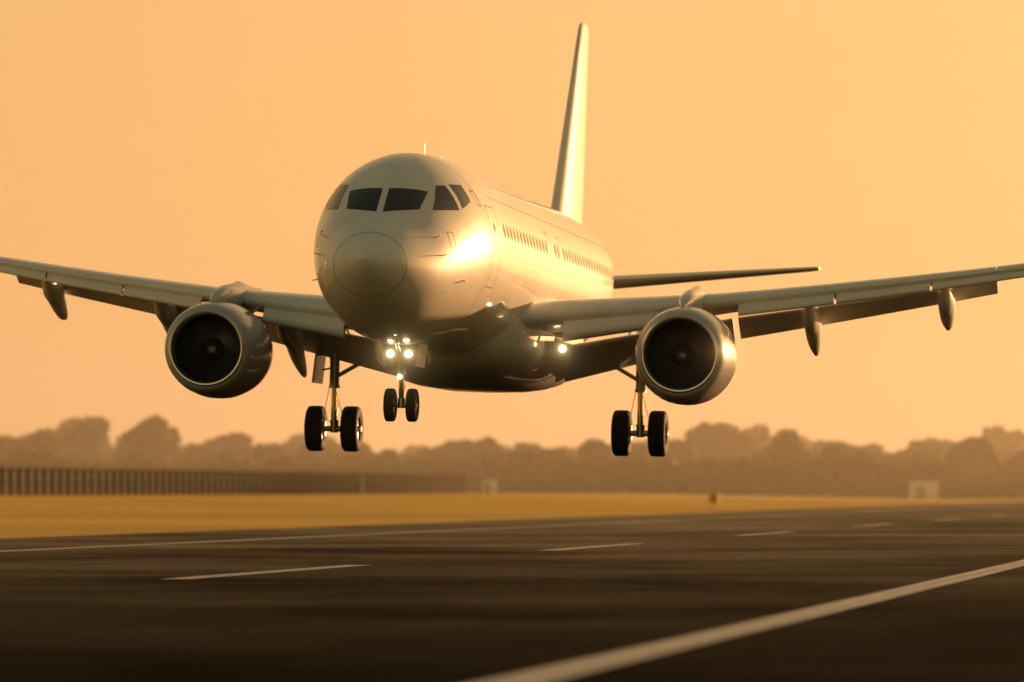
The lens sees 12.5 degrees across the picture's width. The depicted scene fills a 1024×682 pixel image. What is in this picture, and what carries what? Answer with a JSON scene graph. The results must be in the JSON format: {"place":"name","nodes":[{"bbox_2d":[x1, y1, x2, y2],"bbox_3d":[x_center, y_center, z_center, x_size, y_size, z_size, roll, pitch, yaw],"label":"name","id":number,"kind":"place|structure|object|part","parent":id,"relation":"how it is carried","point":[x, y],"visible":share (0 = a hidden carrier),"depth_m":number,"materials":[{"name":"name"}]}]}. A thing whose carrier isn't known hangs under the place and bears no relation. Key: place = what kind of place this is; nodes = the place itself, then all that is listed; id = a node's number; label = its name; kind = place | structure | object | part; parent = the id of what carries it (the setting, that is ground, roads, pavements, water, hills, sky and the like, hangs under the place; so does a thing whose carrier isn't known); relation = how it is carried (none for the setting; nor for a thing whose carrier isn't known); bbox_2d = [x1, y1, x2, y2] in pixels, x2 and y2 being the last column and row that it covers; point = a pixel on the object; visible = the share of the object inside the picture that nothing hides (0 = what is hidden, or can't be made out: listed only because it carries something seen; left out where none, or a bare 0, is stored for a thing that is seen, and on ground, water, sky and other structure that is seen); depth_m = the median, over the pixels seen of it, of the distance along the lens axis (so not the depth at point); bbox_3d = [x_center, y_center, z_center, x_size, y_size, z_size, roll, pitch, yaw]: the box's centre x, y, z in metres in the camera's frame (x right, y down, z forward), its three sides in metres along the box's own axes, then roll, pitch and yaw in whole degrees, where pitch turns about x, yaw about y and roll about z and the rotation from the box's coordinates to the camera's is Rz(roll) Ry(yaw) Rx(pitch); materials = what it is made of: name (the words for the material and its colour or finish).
{"place":"outdoors","nodes":[
{"label":"outdoors","id":0,"kind":"place"},
{"bbox_2d":[353,475,363,492],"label":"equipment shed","id":1,"kind":"structure","parent":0,"point":[357,482],"depth_m":639.20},
{"bbox_2d":[0,501,1023,681],"bbox_3d":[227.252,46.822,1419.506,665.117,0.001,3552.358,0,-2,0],"label":"runway","id":2,"kind":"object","parent":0,"point":[482,603],"depth_m":68.02,"materials":[{"name":"grey asphalt"}]},
{"bbox_2d":[0,504,1023,681],"bbox_3d":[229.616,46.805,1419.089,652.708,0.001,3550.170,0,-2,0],"label":"runway markings","id":3,"kind":"object","parent":2,"relation":"on","point":[555,672],"visible":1,"depth_m":56.10,"materials":[{"name":"paint"}]},
{"bbox_2d":[0,23,1023,456],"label":"airliner","id":4,"kind":"object","parent":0,"point":[438,273],"visible":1,"depth_m":113.45,"materials":[{"name":"white paint"}]},
{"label":"fuselage windows","id":5,"kind":"part","parent":4,"relation":"part of","materials":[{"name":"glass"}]},
{"bbox_2d":[0,493,1023,537],"bbox_3d":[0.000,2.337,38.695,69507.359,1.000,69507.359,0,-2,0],"label":"ground","id":6,"kind":"structure","parent":0,"point":[23,516],"depth_m":348.50,"materials":[{"name":"yellow plant"}]},
{"bbox_2d":[0,465,465,495],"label":"perimeter fence","id":7,"kind":"object","parent":6,"relation":"on","point":[68,482],"visible":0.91,"depth_m":538.78,"materials":[{"name":"brown"}]},
{"bbox_2d":[0,430,892,458],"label":"treeline","id":8,"kind":"object","parent":6,"relation":"on","point":[803,439],"depth_m":946.50,"materials":[{"name":"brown plant"}]},
{"bbox_2d":[482,479,497,493],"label":"equipment shed","id":9,"kind":"structure","parent":6,"relation":"on","point":[489,486],"depth_m":698.86,"materials":[{"name":"white"}]},
{"bbox_2d":[0,449,1023,498],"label":"hedge bushes","id":10,"kind":"object","parent":6,"relation":"on","point":[858,474],"visible":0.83,"depth_m":777.26,"materials":[{"name":"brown plant"}]},
{"bbox_2d":[0,413,1023,467],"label":"treeline","id":11,"kind":"object","parent":6,"relation":"on","point":[88,435],"visible":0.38,"depth_m":821.96,"materials":[{"name":"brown plant"}]},
{"bbox_2d":[11,416,1023,465],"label":"treeline","id":12,"kind":"object","parent":6,"relation":"on","point":[1000,439],"visible":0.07,"depth_m":879.60,"materials":[{"name":"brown plant"}]},
{"bbox_2d":[708,494,718,506],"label":"distance sign","id":13,"kind":"object","parent":6,"relation":"on","point":[713,498],"visible":1,"depth_m":420.07,"materials":[{"name":"orange"}]},
{"bbox_2d":[908,481,938,498],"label":"equipment shed","id":14,"kind":"structure","parent":6,"relation":"on","point":[923,489],"depth_m":758.12,"materials":[{"name":"white"}]},
{"bbox_2d":[0,0,1023,454],"label":"sky","id":15,"kind":"structure","parent":0,"point":[202,142],"materials":[{"name":"orange"}]}
]}

